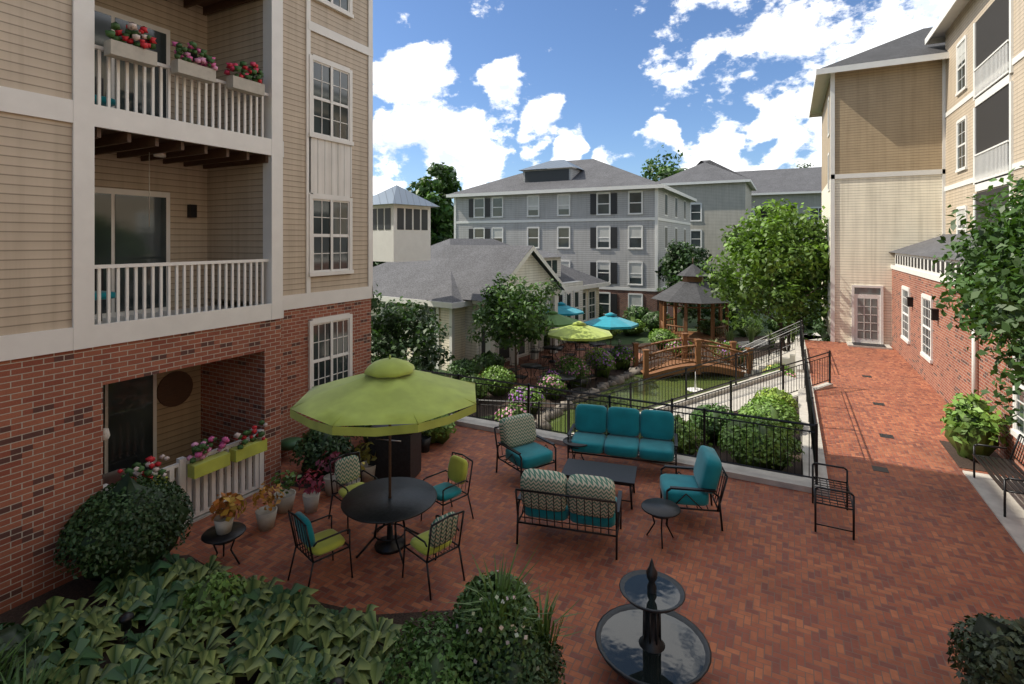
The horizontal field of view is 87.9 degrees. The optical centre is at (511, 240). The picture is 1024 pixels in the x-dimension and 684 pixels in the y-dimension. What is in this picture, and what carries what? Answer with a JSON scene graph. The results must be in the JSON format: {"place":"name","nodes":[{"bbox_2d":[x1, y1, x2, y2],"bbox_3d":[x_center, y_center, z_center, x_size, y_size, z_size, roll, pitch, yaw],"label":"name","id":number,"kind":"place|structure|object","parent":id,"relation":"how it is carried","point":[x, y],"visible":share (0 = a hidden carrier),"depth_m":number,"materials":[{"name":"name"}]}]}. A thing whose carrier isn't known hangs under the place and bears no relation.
{"place":"outdoors","nodes":[
{"label":"outdoors","id":0,"kind":"place"},
{"bbox_2d":[479,343,642,390],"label":"patio","id":1,"kind":"structure","parent":0,"point":[525,359],"depth_m":26.25,"materials":[{"name":"brown brick"}]},
{"bbox_2d":[466,272,562,382],"bbox_3d":[-0.032,3.675,22.042,4.053,4.655,3.783,0,0,28],"label":"tree","id":2,"kind":"object","parent":1,"relation":"on","point":[524,317],"visible":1,"depth_m":21.61,"materials":[{"name":"green plant"}]},
{"bbox_2d":[505,355,558,385],"bbox_3d":[0.802,5.537,22.326,2.000,0.919,2.000,0,0,-13],"label":"dining set","id":3,"kind":"object","parent":1,"relation":"on","point":[531,366],"visible":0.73,"depth_m":22.31,"materials":[{"name":"black metal"}]},
{"bbox_2d":[528,339,577,363],"bbox_3d":[2.000,5.537,26.122,2.071,0.919,2.071,0,0,-24],"label":"dining set","id":4,"kind":"object","parent":1,"relation":"on","point":[555,347],"visible":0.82,"depth_m":26.06,"materials":[{"name":"black metal"}]},
{"bbox_2d":[543,310,578,362],"bbox_3d":[2.000,4.703,26.122,2.500,2.570,2.500,0,0,-28],"label":"umbrella","id":5,"kind":"object","parent":1,"relation":"on","point":[557,319],"visible":0.63,"depth_m":25.54,"materials":[{"name":"green fabric"}]},
{"bbox_2d":[544,334,580,350],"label":"patio chairs","id":6,"kind":"object","parent":1,"relation":"on","point":[568,342],"visible":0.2,"depth_m":29.06,"materials":[{"name":"black metal"}]},
{"bbox_2d":[547,302,583,346],"bbox_3d":[2.744,4.703,29.767,2.407,2.570,2.407,0,0,-2],"label":"umbrella","id":7,"kind":"object","parent":1,"relation":"on","point":[564,309],"visible":0.65,"depth_m":29.09,"materials":[{"name":"teal fabric"}]},
{"bbox_2d":[550,353,607,387],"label":"patio chairs","id":8,"kind":"object","parent":1,"relation":"on","point":[590,374],"visible":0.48,"depth_m":22.69,"materials":[{"name":"black metal"}]},
{"bbox_2d":[548,320,612,357],"bbox_3d":[2.876,4.703,22.722,2.685,2.570,2.685,0,0,-42],"label":"umbrella","id":9,"kind":"object","parent":1,"relation":"on","point":[579,330],"visible":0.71,"depth_m":22.03,"materials":[{"name":"green fabric"}]},
{"bbox_2d":[574,339,620,357],"bbox_3d":[4.352,5.537,27.042,2.000,0.919,2.000,0,0,42],"label":"open table","id":10,"kind":"object","parent":1,"relation":"on","point":[595,344],"visible":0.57,"depth_m":27.06,"materials":[{"name":"black metal"}]},
{"bbox_2d":[585,341,632,370],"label":"patio chairs","id":11,"kind":"object","parent":1,"relation":"on","point":[608,349],"visible":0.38,"depth_m":25.31,"materials":[{"name":"black metal"}]},
{"bbox_2d":[584,312,638,349],"bbox_3d":[4.729,4.703,25.430,2.496,2.570,2.496,0,0,28],"label":"umbrella","id":12,"kind":"object","parent":1,"relation":"on","point":[611,321],"visible":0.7,"depth_m":24.78,"materials":[{"name":"teal fabric"}]},
{"bbox_2d":[371,262,820,419],"bbox_3d":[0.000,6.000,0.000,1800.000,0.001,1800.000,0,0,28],"label":"ground","id":13,"kind":"structure","parent":0,"point":[625,339],"depth_m":34.21,"materials":[{"name":"green plant"}]},
{"bbox_2d":[373,261,384,266],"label":"tree","id":14,"kind":"object","parent":13,"relation":"on","point":[378,263],"visible":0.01,"depth_m":57.46,"materials":[{"name":"green plant"}]},
{"bbox_2d":[406,162,461,244],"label":"tree","id":15,"kind":"object","parent":13,"relation":"on","point":[442,215],"visible":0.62,"depth_m":64.16,"materials":[{"name":"green plant"}]},
{"bbox_2d":[371,239,609,370],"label":"clubhouse","id":16,"kind":"structure","parent":13,"relation":"on","point":[450,279],"depth_m":26.54,"materials":[{"name":"beige"}]},
{"bbox_2d":[373,185,439,261],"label":"tower","id":17,"kind":"structure","parent":16,"relation":"on","point":[401,224],"depth_m":22.65,"materials":[{"name":"grey"}]},
{"bbox_2d":[446,159,696,324],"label":"grey building","id":18,"kind":"structure","parent":13,"relation":"on","point":[619,229],"depth_m":39.66,"materials":[{"name":"wood"}]},
{"bbox_2d":[407,275,829,421],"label":"garden shrubs","id":19,"kind":"object","parent":13,"relation":"on","point":[489,364],"visible":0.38,"depth_m":23.20,"materials":[{"name":"green plant"}]},
{"bbox_2d":[445,333,807,420],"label":"garden bed mulch","id":20,"kind":"object","parent":13,"relation":"on","point":[593,383],"visible":0.12,"depth_m":22.73,"materials":[{"name":"brown soil"}]},
{"bbox_2d":[371,284,454,370],"bbox_3d":[-4.111,3.736,18.788,4.407,4.544,3.740,0,0,-26],"label":"tree","id":21,"kind":"object","parent":20,"relation":"on","point":[410,323],"visible":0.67,"depth_m":18.30,"materials":[{"name":"green plant"}]},
{"bbox_2d":[537,366,590,403],"bbox_3d":[2.011,5.537,20.425,2.000,0.919,2.000,0,0,7],"label":"shrub","id":22,"kind":"object","parent":20,"relation":"on","point":[566,377],"visible":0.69,"depth_m":20.21,"materials":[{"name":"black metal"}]},
{"bbox_2d":[708,326,796,354],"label":"ornamental grasses","id":23,"kind":"object","parent":20,"relation":"on","point":[750,334],"visible":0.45,"depth_m":30.11,"materials":[{"name":"green plant"}]},
{"bbox_2d":[744,339,805,376],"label":"garden steps","id":24,"kind":"structure","parent":20,"relation":"on","point":[788,357],"depth_m":22.97,"materials":[{"name":"concrete"}]},
{"bbox_2d":[738,319,803,371],"bbox_3d":[11.386,4.755,23.497,2.645,2.490,1.545,0,0,28],"label":"railing","id":25,"kind":"object","parent":24,"relation":"on","point":[768,347],"visible":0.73,"depth_m":23.16,"materials":[{"name":"black metal"}]},
{"bbox_2d":[535,358,756,429],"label":"pond rocks","id":26,"kind":"object","parent":13,"relation":"on","point":[617,379],"visible":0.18,"depth_m":20.48,"materials":[{"name":"stone"}]},
{"bbox_2d":[640,145,687,181],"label":"tree","id":27,"kind":"object","parent":13,"relation":"on","point":[663,171],"visible":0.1,"depth_m":81.88,"materials":[{"name":"green plant"}]},
{"bbox_2d":[655,239,721,326],"bbox_3d":[11.893,2.951,35.502,4.425,6.110,5.316,0,0,6],"label":"dark tree","id":28,"kind":"object","parent":13,"relation":"on","point":[678,258],"visible":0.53,"depth_m":35.04,"materials":[{"name":"green plant"}]},
{"bbox_2d":[652,258,730,344],"bbox_3d":[10.810,3.525,31.736,4.604,4.950,4.604,0,0,28],"label":"gazebo","id":29,"kind":"object","parent":13,"relation":"on","point":[687,290],"visible":0.77,"depth_m":30.81,"materials":[{"name":"brown wood"}]},
{"bbox_2d":[632,333,752,378],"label":"foot bridge","id":30,"kind":"structure","parent":13,"relation":"on","point":[656,368],"depth_m":23.17,"materials":[{"name":"brown wood"}]},
{"bbox_2d":[657,160,756,281],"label":"link building","id":31,"kind":"structure","parent":13,"relation":"on","point":[721,194],"depth_m":55.43,"materials":[{"name":"grey"}]},
{"bbox_2d":[636,405,800,476],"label":"planting bed soil","id":32,"kind":"structure","parent":13,"relation":"on","point":[725,456],"depth_m":11.72,"materials":[{"name":"soil"}]},
{"bbox_2d":[604,387,804,470],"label":"shrubs","id":33,"kind":"object","parent":32,"relation":"on","point":[774,403],"visible":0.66,"depth_m":11.30,"materials":[{"name":"green plant"}]},
{"bbox_2d":[750,300,773,318],"bbox_3d":[18.044,5.022,38.465,2.179,2.968,2.646,0,0,-41],"label":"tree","id":34,"kind":"object","parent":13,"relation":"on","point":[762,313],"visible":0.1,"depth_m":38.47,"materials":[{"name":"green plant"}]},
{"bbox_2d":[736,167,821,274],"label":"building","id":35,"kind":"structure","parent":13,"relation":"on","point":[799,186],"depth_m":66.96,"materials":[{"name":"grey"}]},
{"bbox_2d":[796,161,813,167],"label":"tree","id":36,"kind":"object","parent":13,"relation":"on","point":[804,165],"visible":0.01,"depth_m":110.74,"materials":[{"name":"green plant"}]},
{"bbox_2d":[170,340,1023,683],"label":"terrace","id":37,"kind":"structure","parent":0,"point":[774,586],"depth_m":7.61,"materials":[{"name":"brick"}]},
{"bbox_2d":[118,612,134,656],"bbox_3d":[-4.167,4.410,5.734,0.150,0.780,0.150,0,0,28],"label":"path lantern","id":38,"kind":"object","parent":37,"relation":"on","point":[125,619],"visible":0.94,"depth_m":5.70,"materials":[{"name":"black metal"}]},
{"bbox_2d":[0,0,372,613],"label":"building","id":39,"kind":"structure","parent":37,"relation":"on","point":[185,263],"depth_m":9.26,"materials":[{"name":"beige"}]},
{"bbox_2d":[104,21,267,485],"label":"flower boxes","id":40,"kind":"object","parent":39,"relation":"attached to","point":[116,46],"visible":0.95,"depth_m":8.34,"materials":[{"name":"painted wood"},{"name":"leaves"},{"name":"flower petals"}]},
{"bbox_2d":[0,419,433,683],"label":"potted plants","id":41,"kind":"object","parent":37,"relation":"on","point":[283,499],"visible":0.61,"depth_m":8.27,"materials":[{"name":"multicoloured plant"}]},
{"bbox_2d":[201,521,245,563],"bbox_3d":[-4.003,4.278,7.383,0.559,0.455,0.559,0,0,28],"label":"side table","id":42,"kind":"object","parent":37,"relation":"on","point":[210,536],"visible":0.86,"depth_m":7.31,"materials":[{"name":"black metal"}]},
{"bbox_2d":[0,471,583,683],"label":"shrubs","id":43,"kind":"object","parent":37,"relation":"on","point":[195,621],"visible":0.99,"depth_m":5.69,"materials":[{"name":"green plant"}]},
{"bbox_2d":[287,510,352,586],"bbox_3d":[-2.552,4.021,7.057,0.569,0.964,0.665,0,0,45],"label":"patio chair","id":44,"kind":"object","parent":37,"relation":"on","point":[307,535],"visible":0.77,"depth_m":6.94,"materials":[{"name":"black metal"}]},
{"bbox_2d":[294,511,345,555],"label":"chair cushions","id":45,"kind":"object","parent":44,"relation":"on","point":[328,545],"visible":0.77,"depth_m":6.93,"materials":[{"name":"green fabric"}]},
{"bbox_2d":[329,677,343,683],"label":"path lantern","id":46,"kind":"object","parent":37,"relation":"on","point":[338,680],"visible":0.93,"depth_m":4.87,"materials":[{"name":"black metal"}]},
{"bbox_2d":[328,452,376,533],"bbox_3d":[-2.551,4.021,8.568,0.665,0.964,0.569,0,0,45],"label":"patio chair","id":47,"kind":"object","parent":37,"relation":"on","point":[361,471],"visible":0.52,"depth_m":8.57,"materials":[{"name":"black metal"}]},
{"bbox_2d":[335,455,363,497],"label":"chair cushions","id":48,"kind":"object","parent":47,"relation":"on","point":[347,469],"visible":0.64,"depth_m":8.65,"materials":[{"name":"fabric"}]},
{"bbox_2d":[281,366,456,490],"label":"terrace shrubs","id":49,"kind":"object","parent":37,"relation":"on","point":[313,446],"visible":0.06,"depth_m":10.00,"materials":[{"name":"green plant"}]},
{"bbox_2d":[290,354,475,554],"bbox_3d":[-1.796,3.090,7.812,2.519,2.820,2.519,0,0,-5],"label":"patio umbrella","id":50,"kind":"object","parent":37,"relation":"on","point":[389,391],"visible":0.98,"depth_m":7.19,"materials":[{"name":"green fabric"}]},
{"bbox_2d":[341,477,436,563],"bbox_3d":[-1.796,4.145,7.812,1.378,0.731,1.378,0,0,28],"label":"dining table","id":51,"kind":"object","parent":37,"relation":"on","point":[370,502],"visible":0.96,"depth_m":7.69,"materials":[{"name":"metal"}]},
{"bbox_2d":[368,424,420,478],"bbox_3d":[-2.231,4.005,10.110,0.887,0.990,0.579,0,0,13],"label":"grill box","id":52,"kind":"object","parent":37,"relation":"on","point":[405,455],"visible":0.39,"depth_m":9.88,"materials":[{"name":"metal"}]},
{"bbox_2d":[402,510,464,600],"bbox_3d":[-1.041,4.021,7.056,0.665,0.964,0.569,0,0,45],"label":"patio chair","id":53,"kind":"object","parent":37,"relation":"on","point":[426,561],"visible":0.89,"depth_m":6.92,"materials":[{"name":"black metal"}]},
{"bbox_2d":[410,511,457,555],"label":"chair cushions","id":54,"kind":"object","parent":53,"relation":"on","point":[417,544],"visible":0.84,"depth_m":6.90,"materials":[{"name":"green fabric"}]},
{"bbox_2d":[421,452,473,520],"bbox_3d":[-1.040,4.021,8.567,0.569,0.964,0.665,0,0,45],"label":"patio chair","id":55,"kind":"object","parent":37,"relation":"on","point":[451,501],"visible":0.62,"depth_m":8.55,"materials":[{"name":"black metal"}]},
{"bbox_2d":[433,455,467,500],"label":"chair cushions","id":56,"kind":"object","parent":55,"relation":"on","point":[457,469],"visible":0.82,"depth_m":8.60,"materials":[{"name":"teal fabric"}]},
{"bbox_2d":[494,426,556,488],"bbox_3d":[0.244,4.074,10.220,0.860,0.856,0.933,0,0,-35],"label":"armchair frame","id":57,"kind":"object","parent":37,"relation":"on","point":[517,452],"visible":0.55,"depth_m":10.07,"materials":[{"name":"black metal"}]},
{"bbox_2d":[499,413,552,468],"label":"armchair cushions","id":58,"kind":"object","parent":57,"relation":"on","point":[518,433],"visible":0.94,"depth_m":10.18,"materials":[{"name":"teal fabric"}]},
{"bbox_2d":[515,488,621,559],"bbox_3d":[0.877,4.074,8.046,1.510,0.855,0.933,0,0,16],"label":"loveseat frame","id":59,"kind":"object","parent":37,"relation":"on","point":[618,510],"visible":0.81,"depth_m":7.71,"materials":[{"name":"black metal"}]},
{"bbox_2d":[520,469,616,527],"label":"loveseat cushions","id":60,"kind":"object","parent":59,"relation":"on","point":[591,486],"visible":0.87,"depth_m":7.73,"materials":[{"name":"multicoloured fabric"}]},
{"bbox_2d":[563,436,586,459],"bbox_3d":[1.291,4.252,10.602,0.556,0.505,0.556,0,0,28],"label":"side table","id":61,"kind":"object","parent":37,"relation":"on","point":[570,443],"visible":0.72,"depth_m":10.48,"materials":[{"name":"black metal"}]},
{"bbox_2d":[561,458,636,509],"bbox_3d":[1.539,4.273,9.345,1.250,0.457,0.700,0,0,17],"label":"coffee table","id":62,"kind":"object","parent":37,"relation":"on","point":[620,474],"visible":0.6,"depth_m":9.33,"materials":[{"name":"black metal"}]},
{"bbox_2d":[567,419,677,473],"bbox_3d":[2.226,4.074,10.689,2.110,0.855,0.933,0,0,16],"label":"sofa frame","id":63,"kind":"object","parent":37,"relation":"on","point":[675,440],"visible":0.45,"depth_m":10.34,"materials":[{"name":"black metal"}]},
{"bbox_2d":[571,404,673,461],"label":"sofa cushions","id":64,"kind":"object","parent":63,"relation":"on","point":[624,426],"visible":1,"depth_m":10.64,"materials":[{"name":"teal fabric"}]},
{"bbox_2d":[595,559,711,683],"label":"fountain","id":65,"kind":"object","parent":37,"relation":"on","point":[648,635],"visible":1,"depth_m":5.46,"materials":[{"name":"metal"}]},
{"bbox_2d":[641,498,680,548],"bbox_3d":[2.232,4.253,7.970,0.579,0.505,0.579,0,0,28],"label":"side table","id":66,"kind":"object","parent":37,"relation":"on","point":[661,508],"visible":1,"depth_m":7.93,"materials":[{"name":"black metal"}]},
{"bbox_2d":[660,465,727,530],"bbox_3d":[2.951,4.074,8.687,0.933,0.856,0.860,0,0,10],"label":"armchair frame","id":67,"kind":"object","parent":37,"relation":"on","point":[719,499],"visible":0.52,"depth_m":8.32,"materials":[{"name":"black metal"}]},
{"bbox_2d":[660,445,721,505],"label":"armchair cushions","id":68,"kind":"object","parent":67,"relation":"on","point":[707,468],"visible":0.89,"depth_m":8.41,"materials":[{"name":"teal fabric"}]},
{"bbox_2d":[450,345,1023,552],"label":"terrace kerb","id":69,"kind":"structure","parent":37,"relation":"on","point":[989,490],"depth_m":10.02,"materials":[{"name":"concrete"}]},
{"bbox_2d":[371,320,817,483],"bbox_3d":[2.803,3.855,18.974,13.495,1.090,14.195,0,0,28],"label":"terrace railing","id":70,"kind":"object","parent":69,"relation":"on","point":[812,423],"visible":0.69,"depth_m":10.81,"materials":[{"name":"black metal"}]},
{"bbox_2d":[972,434,1023,516],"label":"bench","id":71,"kind":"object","parent":69,"relation":"on","point":[1003,485],"depth_m":9.34,"materials":[{"name":"black metal"}]},
{"bbox_2d":[812,462,854,539],"bbox_3d":[5.144,4.148,8.540,0.532,0.704,1.032,0,0,28],"label":"chair","id":72,"kind":"object","parent":37,"relation":"on","point":[815,494],"visible":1,"depth_m":8.26,"materials":[{"name":"black metal"}]},
{"bbox_2d":[809,27,948,349],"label":"building","id":73,"kind":"structure","parent":37,"relation":"on","point":[880,110],"depth_m":22.84,"materials":[{"name":"beige"}]},
{"bbox_2d":[890,0,1023,470],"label":"building","id":74,"kind":"structure","parent":37,"relation":"on","point":[983,40],"depth_m":16.92,"materials":[{"name":"brick"}]},
{"bbox_2d":[932,165,1023,426],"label":"tree","id":75,"kind":"object","parent":37,"relation":"on","point":[992,291],"visible":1,"depth_m":7.81,"materials":[{"name":"green plant"}]},
{"bbox_2d":[939,392,1018,476],"bbox_3d":[9.589,3.939,11.017,1.201,1.640,1.600,0,0,28],"label":"plant","id":76,"kind":"object","parent":37,"relation":"on","point":[970,420],"visible":0.98,"depth_m":10.76,"materials":[{"name":"green plant"}]},
{"bbox_2d":[945,611,1023,683],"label":"bush","id":77,"kind":"object","parent":37,"relation":"on","point":[989,649],"visible":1,"depth_m":4.86,"materials":[{"name":"green plant"}]},
{"bbox_2d":[548,372,747,433],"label":"pond water","id":78,"kind":"structure","parent":0,"point":[655,391],"depth_m":21.25,"materials":[{"name":"green liquid"}]},
{"bbox_2d":[373,0,950,202],"label":"sky","id":79,"kind":"structure","parent":0,"point":[488,90],"materials":[{"name":"blue"}]},
{"bbox_2d":[571,370,832,435],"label":"ramp path","id":80,"kind":"structure","parent":0,"point":[743,393],"depth_m":16.35,"materials":[{"name":"concrete"}]},
{"bbox_2d":[465,341,830,433],"bbox_3d":[2.671,4.675,15.185,14.336,2.570,4.789,0,0,-3],"label":"ramp railing","id":81,"kind":"object","parent":80,"relation":"on","point":[780,367],"visible":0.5,"depth_m":15.46,"materials":[{"name":"black metal"}]},
{"bbox_2d":[737,333,821,366],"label":"garden path","id":82,"kind":"structure","parent":0,"point":[808,337],"depth_m":31.15,"materials":[{"name":"concrete"}]},
{"bbox_2d":[696,198,829,351],"bbox_3d":[13.578,1.919,26.981,7.568,8.206,7.396,0,0,28],"label":"tree","id":83,"kind":"object","parent":82,"relation":"on","point":[792,260],"visible":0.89,"depth_m":25.90,"materials":[{"name":"green plant"}]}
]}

